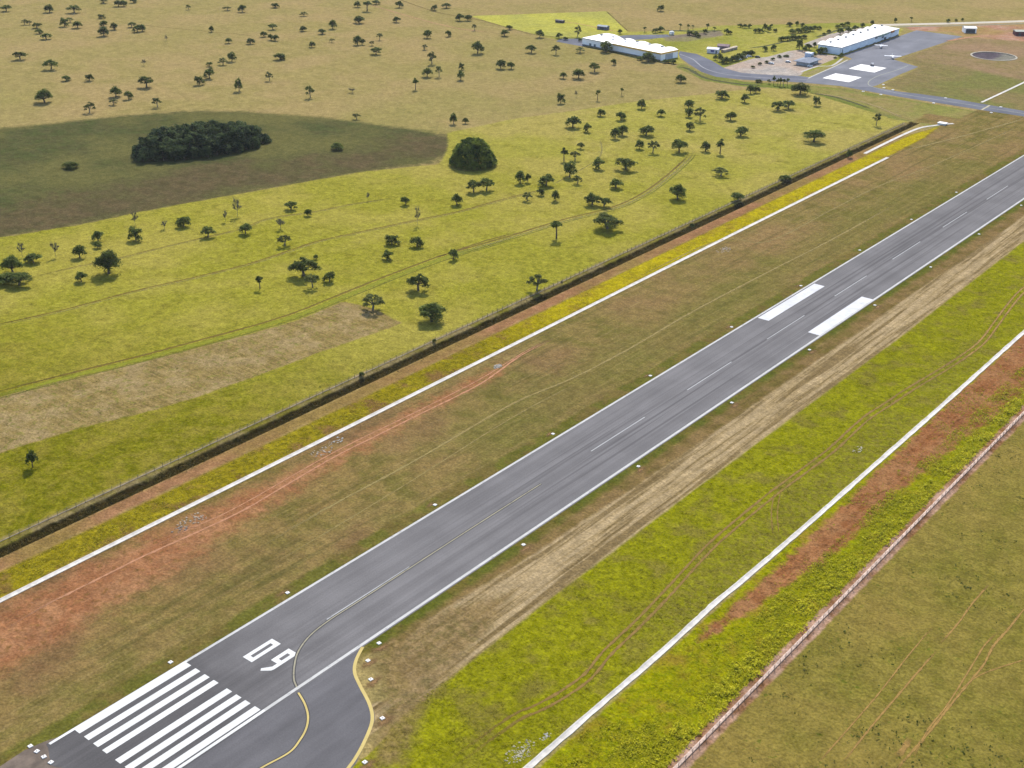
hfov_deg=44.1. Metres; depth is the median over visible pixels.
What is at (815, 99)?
savanna tree
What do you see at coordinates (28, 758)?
gravel overrun
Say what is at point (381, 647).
bare soil patch
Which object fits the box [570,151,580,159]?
savanna tree
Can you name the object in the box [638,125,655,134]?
savanna tree
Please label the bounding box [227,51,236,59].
savanna tree
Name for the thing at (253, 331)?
farm track
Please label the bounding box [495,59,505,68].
savanna tree
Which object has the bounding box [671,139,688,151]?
savanna tree
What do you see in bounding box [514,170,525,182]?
savanna tree
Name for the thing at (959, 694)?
cattle path
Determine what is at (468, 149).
thicket
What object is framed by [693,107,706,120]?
savanna tree
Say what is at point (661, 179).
farm track
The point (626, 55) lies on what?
scrub verge
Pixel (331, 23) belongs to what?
savanna tree
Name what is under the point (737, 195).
savanna tree
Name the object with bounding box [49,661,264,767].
threshold marking
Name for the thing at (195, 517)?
rubble
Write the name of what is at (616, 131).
savanna tree
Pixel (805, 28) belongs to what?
savanna tree
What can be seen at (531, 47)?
savanna tree
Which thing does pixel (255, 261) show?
farm track
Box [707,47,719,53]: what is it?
house
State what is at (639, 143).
savanna tree
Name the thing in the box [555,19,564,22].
shed
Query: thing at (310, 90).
savanna tree
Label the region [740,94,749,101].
savanna tree
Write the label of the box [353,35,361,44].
savanna tree
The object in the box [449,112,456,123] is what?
savanna tree
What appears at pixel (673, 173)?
farm track
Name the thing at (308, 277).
savanna tree
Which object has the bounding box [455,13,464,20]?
savanna tree
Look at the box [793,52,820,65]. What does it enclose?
pavilion
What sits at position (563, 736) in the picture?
drainage channel
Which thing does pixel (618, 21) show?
farm track
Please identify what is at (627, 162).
savanna tree
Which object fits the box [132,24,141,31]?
savanna tree
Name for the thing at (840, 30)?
savanna tree
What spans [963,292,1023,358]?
vehicle track
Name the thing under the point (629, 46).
hangar
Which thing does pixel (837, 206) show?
dry grass line
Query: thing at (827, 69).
apron edge strip
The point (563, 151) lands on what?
savanna tree
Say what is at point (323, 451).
rubble
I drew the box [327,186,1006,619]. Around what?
line marking
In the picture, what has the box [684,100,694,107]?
savanna tree
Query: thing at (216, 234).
farm track
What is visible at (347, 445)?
service track
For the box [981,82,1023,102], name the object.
drainage channel
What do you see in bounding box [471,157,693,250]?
farm track
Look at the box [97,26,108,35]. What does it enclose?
savanna tree
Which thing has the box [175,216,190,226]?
savanna tree
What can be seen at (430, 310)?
savanna tree
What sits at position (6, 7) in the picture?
savanna tree
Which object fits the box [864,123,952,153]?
drainage channel
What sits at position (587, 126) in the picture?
savanna tree
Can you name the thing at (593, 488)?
runway edge line
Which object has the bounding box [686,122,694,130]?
savanna tree
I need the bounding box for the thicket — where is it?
[449,137,497,169]
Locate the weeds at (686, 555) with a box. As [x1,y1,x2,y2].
[414,275,1023,767]
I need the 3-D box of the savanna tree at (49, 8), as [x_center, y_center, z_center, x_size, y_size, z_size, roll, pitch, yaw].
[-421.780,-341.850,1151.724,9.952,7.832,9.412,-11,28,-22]
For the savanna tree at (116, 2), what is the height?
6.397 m
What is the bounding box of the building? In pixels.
[1013,30,1023,35]
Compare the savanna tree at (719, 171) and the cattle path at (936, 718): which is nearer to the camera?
the cattle path at (936, 718)
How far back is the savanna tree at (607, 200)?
653.75 m
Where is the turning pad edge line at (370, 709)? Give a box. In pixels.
[347,647,373,767]
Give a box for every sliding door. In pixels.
[665,53,672,59]
[843,46,849,53]
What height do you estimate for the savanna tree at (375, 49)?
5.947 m
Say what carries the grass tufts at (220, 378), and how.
on the ground
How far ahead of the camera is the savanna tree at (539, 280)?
546.45 m
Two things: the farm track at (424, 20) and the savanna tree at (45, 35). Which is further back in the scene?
the farm track at (424, 20)
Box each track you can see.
[3,191,535,323]
[3,242,497,394]
[6,243,501,396]
[22,160,683,385]
[35,346,538,611]
[50,199,382,272]
[170,344,537,538]
[372,5,483,31]
[401,0,553,36]
[440,235,505,255]
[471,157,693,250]
[475,159,689,247]
[497,286,1023,725]
[503,294,1022,730]
[559,143,602,180]
[607,12,627,30]
[771,495,773,529]
[777,496,779,530]
[820,93,899,115]
[914,119,1021,147]
[947,35,1023,40]
[958,287,1023,357]
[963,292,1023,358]
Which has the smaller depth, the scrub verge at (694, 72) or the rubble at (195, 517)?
the rubble at (195, 517)
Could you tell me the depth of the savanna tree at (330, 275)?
554.78 m
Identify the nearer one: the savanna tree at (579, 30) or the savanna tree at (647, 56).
the savanna tree at (647, 56)
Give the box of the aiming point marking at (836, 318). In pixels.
[758,284,872,334]
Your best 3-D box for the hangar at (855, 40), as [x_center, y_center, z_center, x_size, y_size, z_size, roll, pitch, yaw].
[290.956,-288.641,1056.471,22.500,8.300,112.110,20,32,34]
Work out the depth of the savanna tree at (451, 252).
581.26 m
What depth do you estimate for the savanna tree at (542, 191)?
670.11 m
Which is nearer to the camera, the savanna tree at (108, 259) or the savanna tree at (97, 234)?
the savanna tree at (108, 259)
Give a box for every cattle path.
[825,633,926,754]
[849,656,931,754]
[898,741,909,754]
[899,609,1023,765]
[916,637,992,749]
[945,588,985,637]
[960,660,1022,690]
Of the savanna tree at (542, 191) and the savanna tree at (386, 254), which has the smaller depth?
the savanna tree at (386, 254)
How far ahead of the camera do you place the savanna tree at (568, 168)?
700.07 m
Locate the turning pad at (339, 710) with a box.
[184,646,374,767]
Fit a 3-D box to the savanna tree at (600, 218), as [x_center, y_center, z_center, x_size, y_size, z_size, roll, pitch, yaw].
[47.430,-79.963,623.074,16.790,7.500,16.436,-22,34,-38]
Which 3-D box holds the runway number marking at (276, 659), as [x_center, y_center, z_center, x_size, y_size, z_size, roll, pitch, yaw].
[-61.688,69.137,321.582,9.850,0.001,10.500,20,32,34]
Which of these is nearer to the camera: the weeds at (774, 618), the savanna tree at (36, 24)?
the weeds at (774, 618)
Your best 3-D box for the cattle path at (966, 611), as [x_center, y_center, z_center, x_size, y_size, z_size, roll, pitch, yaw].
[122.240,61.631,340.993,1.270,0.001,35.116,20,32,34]
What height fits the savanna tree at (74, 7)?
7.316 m
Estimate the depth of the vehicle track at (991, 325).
518.44 m
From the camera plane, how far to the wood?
736.39 m
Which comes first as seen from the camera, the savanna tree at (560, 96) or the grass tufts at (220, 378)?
the grass tufts at (220, 378)
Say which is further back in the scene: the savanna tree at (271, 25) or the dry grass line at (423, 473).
the savanna tree at (271, 25)
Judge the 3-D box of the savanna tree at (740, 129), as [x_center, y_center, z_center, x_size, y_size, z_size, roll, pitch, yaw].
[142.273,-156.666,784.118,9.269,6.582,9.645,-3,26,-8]
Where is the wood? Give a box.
[132,119,271,161]
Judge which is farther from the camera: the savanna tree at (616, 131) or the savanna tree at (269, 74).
the savanna tree at (269, 74)
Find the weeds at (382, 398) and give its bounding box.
[0,154,880,594]
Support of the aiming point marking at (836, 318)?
on the runway
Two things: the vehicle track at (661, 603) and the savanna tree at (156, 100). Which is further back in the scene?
the savanna tree at (156, 100)
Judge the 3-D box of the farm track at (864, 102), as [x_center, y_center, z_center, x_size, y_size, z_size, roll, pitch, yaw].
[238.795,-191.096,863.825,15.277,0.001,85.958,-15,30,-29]
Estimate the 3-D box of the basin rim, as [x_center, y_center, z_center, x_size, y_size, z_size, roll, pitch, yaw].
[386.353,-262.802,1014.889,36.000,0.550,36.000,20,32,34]
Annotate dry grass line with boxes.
[289,392,559,554]
[297,214,876,524]
[659,131,1007,266]
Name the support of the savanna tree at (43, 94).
on the ground
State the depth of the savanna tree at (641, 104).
843.43 m
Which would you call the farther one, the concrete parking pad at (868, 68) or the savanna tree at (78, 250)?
the concrete parking pad at (868, 68)
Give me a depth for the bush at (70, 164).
706.94 m
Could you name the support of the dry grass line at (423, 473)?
on the ground
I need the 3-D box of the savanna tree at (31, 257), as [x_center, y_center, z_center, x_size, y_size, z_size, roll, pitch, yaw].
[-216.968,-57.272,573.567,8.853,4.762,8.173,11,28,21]
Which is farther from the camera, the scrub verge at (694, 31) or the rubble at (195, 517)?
the scrub verge at (694, 31)
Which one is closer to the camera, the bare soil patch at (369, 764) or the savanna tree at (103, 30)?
the bare soil patch at (369, 764)
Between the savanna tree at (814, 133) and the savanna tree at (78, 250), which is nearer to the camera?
the savanna tree at (78, 250)
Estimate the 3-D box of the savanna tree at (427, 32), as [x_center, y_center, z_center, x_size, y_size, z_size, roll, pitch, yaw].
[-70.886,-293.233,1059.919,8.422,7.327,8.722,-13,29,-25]
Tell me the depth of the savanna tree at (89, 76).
903.76 m
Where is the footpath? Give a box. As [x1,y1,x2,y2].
[801,58,843,71]
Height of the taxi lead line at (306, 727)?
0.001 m
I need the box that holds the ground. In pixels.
[0,0,1023,767]
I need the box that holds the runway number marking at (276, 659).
[243,639,295,670]
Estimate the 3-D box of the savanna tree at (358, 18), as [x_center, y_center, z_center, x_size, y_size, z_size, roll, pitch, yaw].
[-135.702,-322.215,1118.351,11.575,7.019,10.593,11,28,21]
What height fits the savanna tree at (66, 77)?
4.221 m
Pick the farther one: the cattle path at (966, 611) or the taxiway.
the taxiway
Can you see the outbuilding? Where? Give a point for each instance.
(729, 49)
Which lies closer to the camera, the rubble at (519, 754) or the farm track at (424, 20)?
the rubble at (519, 754)
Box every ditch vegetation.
[0,125,914,557]
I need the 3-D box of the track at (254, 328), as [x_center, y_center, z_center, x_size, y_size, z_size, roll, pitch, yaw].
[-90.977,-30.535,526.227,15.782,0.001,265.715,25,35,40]
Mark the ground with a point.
(82, 654)
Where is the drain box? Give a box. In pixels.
[937,121,947,125]
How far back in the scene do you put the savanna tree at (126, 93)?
854.39 m
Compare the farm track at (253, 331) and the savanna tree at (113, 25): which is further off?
the savanna tree at (113, 25)
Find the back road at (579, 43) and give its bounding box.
[556,34,669,45]
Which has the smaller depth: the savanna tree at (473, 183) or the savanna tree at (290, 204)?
the savanna tree at (290, 204)
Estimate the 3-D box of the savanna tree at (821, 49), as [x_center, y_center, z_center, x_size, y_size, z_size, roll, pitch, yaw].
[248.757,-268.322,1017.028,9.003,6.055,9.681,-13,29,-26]
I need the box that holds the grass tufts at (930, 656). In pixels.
[722,436,1023,767]
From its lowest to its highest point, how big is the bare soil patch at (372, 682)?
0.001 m
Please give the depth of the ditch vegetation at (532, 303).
472.30 m
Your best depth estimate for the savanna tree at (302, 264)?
558.92 m
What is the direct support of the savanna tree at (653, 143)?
on the ground
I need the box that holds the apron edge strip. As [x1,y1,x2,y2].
[809,60,846,77]
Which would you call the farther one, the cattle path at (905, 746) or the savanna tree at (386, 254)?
the savanna tree at (386, 254)
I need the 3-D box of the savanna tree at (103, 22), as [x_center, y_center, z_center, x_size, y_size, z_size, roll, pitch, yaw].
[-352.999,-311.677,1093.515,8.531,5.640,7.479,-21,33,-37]
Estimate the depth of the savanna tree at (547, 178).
685.24 m
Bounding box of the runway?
[46,156,1023,767]
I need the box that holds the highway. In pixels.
[876,20,1023,25]
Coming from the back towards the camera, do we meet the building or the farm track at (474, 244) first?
the building
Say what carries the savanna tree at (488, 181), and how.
on the ground
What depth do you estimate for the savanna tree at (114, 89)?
859.88 m
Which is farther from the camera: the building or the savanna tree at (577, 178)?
the building
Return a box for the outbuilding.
[721,46,737,52]
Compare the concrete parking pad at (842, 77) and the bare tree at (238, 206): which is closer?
the bare tree at (238, 206)
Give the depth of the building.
1094.82 m
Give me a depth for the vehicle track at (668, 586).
367.04 m
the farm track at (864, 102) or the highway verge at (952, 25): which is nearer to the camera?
the farm track at (864, 102)
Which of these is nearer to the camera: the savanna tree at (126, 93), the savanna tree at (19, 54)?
the savanna tree at (126, 93)
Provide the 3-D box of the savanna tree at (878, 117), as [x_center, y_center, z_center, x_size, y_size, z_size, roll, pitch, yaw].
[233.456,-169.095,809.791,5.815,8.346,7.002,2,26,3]
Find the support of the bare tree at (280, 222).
on the ground
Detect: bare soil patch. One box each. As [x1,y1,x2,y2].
[360,760,373,767]
[364,659,375,666]
[367,678,378,685]
[373,644,386,650]
[379,717,390,725]
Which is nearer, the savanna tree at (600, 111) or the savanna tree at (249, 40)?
the savanna tree at (600, 111)
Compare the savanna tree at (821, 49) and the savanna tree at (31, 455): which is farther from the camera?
the savanna tree at (821, 49)
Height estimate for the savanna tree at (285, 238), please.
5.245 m
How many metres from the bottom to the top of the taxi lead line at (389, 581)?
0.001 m
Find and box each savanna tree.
[0,5,11,10]
[0,254,23,272]
[0,272,14,283]
[6,272,32,284]
[12,52,28,59]
[23,253,42,262]
[25,449,38,466]
[32,22,41,27]
[33,88,52,102]
[40,33,51,38]
[41,59,57,69]
[43,4,54,11]
[59,17,68,25]
[61,75,70,80]
[65,5,81,12]
[71,245,86,257]
[72,21,83,27]
[75,271,87,281]
[83,102,95,112]
[84,74,94,80]
[91,231,103,240]
[92,249,123,273]
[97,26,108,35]
[99,20,107,25]
[109,22,117,29]
[109,86,122,96]
[114,0,121,5]
[124,91,133,98]
[127,226,142,240]
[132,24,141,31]
[137,76,152,86]
[151,98,162,106]
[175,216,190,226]
[194,76,205,84]
[200,226,216,236]
[202,67,214,78]
[218,58,227,64]
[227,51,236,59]
[234,78,243,90]
[237,5,245,11]
[238,223,251,233]
[246,38,254,43]
[255,276,262,288]
[265,71,272,80]
[268,23,277,29]
[273,53,285,59]
[276,235,291,245]
[283,201,297,209]
[287,257,322,275]
[303,209,312,215]
[304,273,318,286]
[305,85,314,97]
[321,271,334,281]
[328,20,336,28]
[353,16,364,22]
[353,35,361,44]
[362,293,384,309]
[363,1,371,10]
[370,47,381,53]
[381,249,393,260]
[384,234,401,244]
[394,1,403,7]
[400,197,409,204]
[406,273,430,290]
[410,236,424,246]
[417,302,447,322]
[422,67,432,76]
[423,30,431,37]
[427,51,435,63]
[435,66,442,76]
[448,248,458,258]
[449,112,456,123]
[451,193,462,204]
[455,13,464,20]
[457,70,464,79]
[464,15,471,19]
[465,179,480,191]
[471,41,484,53]
[480,177,494,190]
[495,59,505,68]
[501,29,509,35]
[507,62,514,68]
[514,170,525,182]
[522,192,531,200]
[525,45,536,52]
[526,274,547,290]
[535,29,544,37]
[536,188,544,194]
[537,174,554,186]
[550,221,562,238]
[551,45,559,50]
[551,190,559,200]
[557,93,565,102]
[560,147,568,160]
[563,161,577,176]
[565,116,581,126]
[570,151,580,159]
[572,68,585,78]
[572,175,581,183]
[574,25,581,36]
[583,123,591,131]
[584,192,599,204]
[589,62,599,71]
[592,157,604,168]
[592,212,623,228]
[596,197,612,206]
[597,108,605,115]
[600,41,612,51]
[610,127,619,138]
[610,178,623,187]
[614,157,637,169]
[615,111,626,119]
[618,125,628,134]
[634,140,643,148]
[637,99,645,108]
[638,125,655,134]
[641,52,654,61]
[647,140,659,152]
[656,109,665,115]
[669,183,686,199]
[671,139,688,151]
[675,74,686,82]
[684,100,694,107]
[685,107,692,116]
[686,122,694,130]
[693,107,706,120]
[700,141,710,150]
[711,167,728,175]
[715,90,729,98]
[716,53,723,59]
[716,139,724,153]
[724,111,737,119]
[730,192,744,200]
[735,126,748,135]
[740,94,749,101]
[746,84,755,93]
[771,101,786,110]
[782,100,795,108]
[790,82,810,94]
[796,39,802,49]
[800,26,808,31]
[802,129,825,141]
[813,96,820,104]
[818,47,827,53]
[837,27,843,33]
[872,113,881,125]
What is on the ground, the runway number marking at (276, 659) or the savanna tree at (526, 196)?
the savanna tree at (526, 196)
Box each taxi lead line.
[260,693,308,767]
[293,484,540,686]
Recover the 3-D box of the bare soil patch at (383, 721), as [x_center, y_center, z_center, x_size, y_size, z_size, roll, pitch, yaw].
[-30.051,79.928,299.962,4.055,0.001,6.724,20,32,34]
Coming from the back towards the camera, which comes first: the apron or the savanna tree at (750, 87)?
the apron
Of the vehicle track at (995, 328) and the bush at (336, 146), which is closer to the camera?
the vehicle track at (995, 328)
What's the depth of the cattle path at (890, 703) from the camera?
307.10 m
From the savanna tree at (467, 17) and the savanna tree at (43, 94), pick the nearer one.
the savanna tree at (43, 94)
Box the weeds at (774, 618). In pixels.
[596,365,1023,767]
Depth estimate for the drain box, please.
814.96 m
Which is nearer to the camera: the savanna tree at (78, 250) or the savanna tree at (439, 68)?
the savanna tree at (78, 250)
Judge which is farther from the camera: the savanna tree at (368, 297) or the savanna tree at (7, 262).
the savanna tree at (7, 262)
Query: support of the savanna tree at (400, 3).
on the ground
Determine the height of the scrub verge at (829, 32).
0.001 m
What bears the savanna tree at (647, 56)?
on the ground
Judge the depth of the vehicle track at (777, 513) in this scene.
386.01 m
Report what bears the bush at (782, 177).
on the ground
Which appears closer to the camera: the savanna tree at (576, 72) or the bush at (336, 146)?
the bush at (336, 146)
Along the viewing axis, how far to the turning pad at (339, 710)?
296.40 m
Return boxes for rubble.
[171,525,188,532]
[177,512,205,526]
[310,446,332,456]
[504,739,534,763]
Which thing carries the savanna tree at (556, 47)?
on the ground
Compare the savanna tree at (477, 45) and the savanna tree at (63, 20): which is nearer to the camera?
the savanna tree at (477, 45)
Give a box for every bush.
[62,161,79,168]
[93,241,102,247]
[331,142,343,149]
[778,175,791,180]
[846,149,852,157]
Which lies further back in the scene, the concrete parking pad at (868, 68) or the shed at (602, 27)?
the shed at (602, 27)
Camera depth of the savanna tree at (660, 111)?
826.67 m
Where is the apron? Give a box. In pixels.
[806,30,962,86]
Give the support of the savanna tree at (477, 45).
on the ground
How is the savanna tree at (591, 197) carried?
on the ground
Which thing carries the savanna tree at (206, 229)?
on the ground
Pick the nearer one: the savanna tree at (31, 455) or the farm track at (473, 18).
the savanna tree at (31, 455)
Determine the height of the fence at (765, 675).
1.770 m
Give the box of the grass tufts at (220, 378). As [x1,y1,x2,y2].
[0,238,555,535]
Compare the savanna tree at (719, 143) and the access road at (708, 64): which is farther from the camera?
the access road at (708, 64)
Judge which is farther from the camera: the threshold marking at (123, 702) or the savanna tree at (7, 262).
the savanna tree at (7, 262)
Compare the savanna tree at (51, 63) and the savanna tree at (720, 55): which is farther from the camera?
the savanna tree at (720, 55)
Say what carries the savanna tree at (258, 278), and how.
on the ground
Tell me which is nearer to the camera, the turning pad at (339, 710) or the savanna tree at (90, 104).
the turning pad at (339, 710)
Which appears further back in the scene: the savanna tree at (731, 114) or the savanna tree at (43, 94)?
the savanna tree at (43, 94)
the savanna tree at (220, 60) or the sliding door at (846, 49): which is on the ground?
the savanna tree at (220, 60)
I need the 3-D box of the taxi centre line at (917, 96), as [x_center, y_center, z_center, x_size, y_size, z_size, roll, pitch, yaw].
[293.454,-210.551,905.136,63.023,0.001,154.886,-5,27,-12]
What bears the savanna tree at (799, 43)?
on the ground
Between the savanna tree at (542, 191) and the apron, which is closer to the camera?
the savanna tree at (542, 191)
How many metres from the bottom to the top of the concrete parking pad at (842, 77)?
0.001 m
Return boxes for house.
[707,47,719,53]
[717,44,729,49]
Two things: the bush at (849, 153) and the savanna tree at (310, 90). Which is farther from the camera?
the savanna tree at (310, 90)
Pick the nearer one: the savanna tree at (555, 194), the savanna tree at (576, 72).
the savanna tree at (555, 194)
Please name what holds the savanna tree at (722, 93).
on the ground
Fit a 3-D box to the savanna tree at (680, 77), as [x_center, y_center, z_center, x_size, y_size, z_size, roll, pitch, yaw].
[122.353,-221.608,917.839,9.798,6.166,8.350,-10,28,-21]
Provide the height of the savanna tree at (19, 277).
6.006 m
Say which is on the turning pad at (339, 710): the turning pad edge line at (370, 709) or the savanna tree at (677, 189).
the turning pad edge line at (370, 709)
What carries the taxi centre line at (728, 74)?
on the access road at (708, 64)
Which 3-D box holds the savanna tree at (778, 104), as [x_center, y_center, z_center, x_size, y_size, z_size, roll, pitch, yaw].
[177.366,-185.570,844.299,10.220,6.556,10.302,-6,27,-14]
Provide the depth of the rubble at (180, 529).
374.88 m
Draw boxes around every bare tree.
[15,241,24,256]
[50,241,58,255]
[232,197,242,215]
[276,218,284,228]
[414,206,419,224]
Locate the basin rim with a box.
[970,51,1017,60]
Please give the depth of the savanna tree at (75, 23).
1083.60 m
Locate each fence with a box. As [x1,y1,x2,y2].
[0,122,903,541]
[673,411,1023,767]
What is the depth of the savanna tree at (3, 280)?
547.80 m
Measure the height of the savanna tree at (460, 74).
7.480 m
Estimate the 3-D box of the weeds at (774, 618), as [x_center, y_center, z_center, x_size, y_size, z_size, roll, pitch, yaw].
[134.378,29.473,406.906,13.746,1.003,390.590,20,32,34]
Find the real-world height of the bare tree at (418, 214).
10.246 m
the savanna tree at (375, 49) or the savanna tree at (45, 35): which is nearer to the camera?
the savanna tree at (375, 49)
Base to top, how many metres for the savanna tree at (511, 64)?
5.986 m
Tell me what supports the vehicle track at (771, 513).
on the ground
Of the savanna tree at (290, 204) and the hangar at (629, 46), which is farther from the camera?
the hangar at (629, 46)
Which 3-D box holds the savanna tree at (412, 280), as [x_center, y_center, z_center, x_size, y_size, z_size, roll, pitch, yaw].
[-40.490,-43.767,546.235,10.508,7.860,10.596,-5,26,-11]
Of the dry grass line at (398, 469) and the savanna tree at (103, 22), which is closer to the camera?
the dry grass line at (398, 469)
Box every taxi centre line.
[680,54,807,79]
[868,66,1023,113]
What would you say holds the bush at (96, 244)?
on the ground
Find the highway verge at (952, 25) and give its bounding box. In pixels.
[850,23,1023,27]
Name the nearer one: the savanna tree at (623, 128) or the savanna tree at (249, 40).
the savanna tree at (623, 128)
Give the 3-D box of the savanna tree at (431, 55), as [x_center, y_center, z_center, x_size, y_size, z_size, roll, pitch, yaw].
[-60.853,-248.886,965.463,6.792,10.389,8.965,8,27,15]
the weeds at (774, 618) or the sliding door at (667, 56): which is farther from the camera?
the sliding door at (667, 56)
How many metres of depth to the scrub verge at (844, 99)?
872.80 m
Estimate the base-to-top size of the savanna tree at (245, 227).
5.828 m
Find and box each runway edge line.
[49,155,1023,744]
[193,198,1023,759]
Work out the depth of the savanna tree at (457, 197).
653.86 m
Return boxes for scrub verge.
[587,47,672,63]
[668,30,720,31]
[682,67,756,85]
[753,39,794,47]
[816,27,846,36]
[817,94,867,107]
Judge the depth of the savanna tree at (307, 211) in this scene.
636.08 m
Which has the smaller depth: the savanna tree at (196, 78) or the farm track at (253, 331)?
the farm track at (253, 331)
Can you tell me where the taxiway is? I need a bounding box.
[803,82,1023,115]
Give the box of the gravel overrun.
[0,737,61,767]
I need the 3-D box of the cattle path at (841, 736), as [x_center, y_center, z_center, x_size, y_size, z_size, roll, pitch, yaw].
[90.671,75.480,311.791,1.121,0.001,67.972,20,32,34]
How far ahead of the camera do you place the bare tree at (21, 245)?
578.35 m
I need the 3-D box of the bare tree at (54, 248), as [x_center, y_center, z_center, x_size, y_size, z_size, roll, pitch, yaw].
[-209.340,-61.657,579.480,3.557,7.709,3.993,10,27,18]
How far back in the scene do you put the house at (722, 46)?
1027.35 m
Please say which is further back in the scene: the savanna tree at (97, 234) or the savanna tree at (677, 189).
the savanna tree at (677, 189)
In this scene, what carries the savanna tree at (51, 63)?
on the ground
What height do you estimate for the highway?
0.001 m
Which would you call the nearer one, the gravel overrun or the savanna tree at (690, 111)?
the gravel overrun
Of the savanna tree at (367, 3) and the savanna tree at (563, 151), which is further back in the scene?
the savanna tree at (367, 3)
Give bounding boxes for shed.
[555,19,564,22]
[597,24,608,29]
[962,26,976,32]
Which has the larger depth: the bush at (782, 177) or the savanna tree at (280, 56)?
the savanna tree at (280, 56)
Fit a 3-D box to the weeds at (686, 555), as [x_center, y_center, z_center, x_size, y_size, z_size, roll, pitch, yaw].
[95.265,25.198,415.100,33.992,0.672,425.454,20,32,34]
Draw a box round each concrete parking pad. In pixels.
[824,73,860,81]
[849,64,884,71]
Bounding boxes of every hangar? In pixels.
[582,33,678,60]
[818,24,899,54]
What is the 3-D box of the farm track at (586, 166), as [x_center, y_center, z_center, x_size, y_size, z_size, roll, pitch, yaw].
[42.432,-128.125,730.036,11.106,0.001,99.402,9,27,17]
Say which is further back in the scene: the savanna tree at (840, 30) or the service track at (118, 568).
the savanna tree at (840, 30)
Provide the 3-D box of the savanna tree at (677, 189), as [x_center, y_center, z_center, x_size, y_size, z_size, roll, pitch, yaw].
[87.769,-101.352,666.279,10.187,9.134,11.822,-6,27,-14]
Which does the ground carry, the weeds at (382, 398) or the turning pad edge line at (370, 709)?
the weeds at (382, 398)
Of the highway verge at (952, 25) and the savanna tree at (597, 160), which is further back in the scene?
the highway verge at (952, 25)
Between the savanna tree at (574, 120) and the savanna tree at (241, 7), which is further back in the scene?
the savanna tree at (241, 7)
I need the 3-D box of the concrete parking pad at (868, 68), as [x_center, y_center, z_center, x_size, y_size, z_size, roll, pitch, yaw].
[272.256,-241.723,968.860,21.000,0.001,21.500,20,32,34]
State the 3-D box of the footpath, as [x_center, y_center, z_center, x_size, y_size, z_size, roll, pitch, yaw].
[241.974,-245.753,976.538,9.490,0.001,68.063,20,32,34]
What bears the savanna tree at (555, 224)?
on the ground
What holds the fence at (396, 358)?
on the ground
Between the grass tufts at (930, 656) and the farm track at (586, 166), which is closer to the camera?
the grass tufts at (930, 656)
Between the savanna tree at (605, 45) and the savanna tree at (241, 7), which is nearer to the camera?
the savanna tree at (605, 45)
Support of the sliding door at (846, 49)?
in the hangar at (855, 40)
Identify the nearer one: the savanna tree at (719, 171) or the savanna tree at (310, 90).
the savanna tree at (719, 171)
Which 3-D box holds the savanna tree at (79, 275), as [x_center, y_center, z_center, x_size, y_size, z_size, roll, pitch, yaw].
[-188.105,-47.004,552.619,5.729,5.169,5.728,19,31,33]
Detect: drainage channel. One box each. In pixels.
[0,157,888,602]
[523,330,1023,767]
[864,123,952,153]
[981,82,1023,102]
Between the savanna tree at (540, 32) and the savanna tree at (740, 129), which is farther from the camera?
the savanna tree at (540, 32)
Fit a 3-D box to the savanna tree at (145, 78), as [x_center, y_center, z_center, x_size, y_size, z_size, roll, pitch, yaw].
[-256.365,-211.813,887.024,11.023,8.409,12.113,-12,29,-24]
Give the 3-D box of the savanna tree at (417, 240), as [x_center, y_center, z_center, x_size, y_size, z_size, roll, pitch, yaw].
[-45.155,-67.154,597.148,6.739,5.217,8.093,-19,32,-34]
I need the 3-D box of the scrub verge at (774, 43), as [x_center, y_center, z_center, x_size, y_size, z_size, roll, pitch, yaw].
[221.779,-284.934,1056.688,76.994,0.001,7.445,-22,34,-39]
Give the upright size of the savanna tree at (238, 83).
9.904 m
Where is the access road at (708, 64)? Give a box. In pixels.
[678,51,811,82]
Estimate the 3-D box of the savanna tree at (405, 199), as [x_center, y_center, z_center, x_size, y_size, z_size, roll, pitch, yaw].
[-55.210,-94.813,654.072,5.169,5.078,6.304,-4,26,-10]
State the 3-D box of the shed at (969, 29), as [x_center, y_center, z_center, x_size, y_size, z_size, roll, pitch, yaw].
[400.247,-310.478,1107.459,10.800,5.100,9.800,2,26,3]
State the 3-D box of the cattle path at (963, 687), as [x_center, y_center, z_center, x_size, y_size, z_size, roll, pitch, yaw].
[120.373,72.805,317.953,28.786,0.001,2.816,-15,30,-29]
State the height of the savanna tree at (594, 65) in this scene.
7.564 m

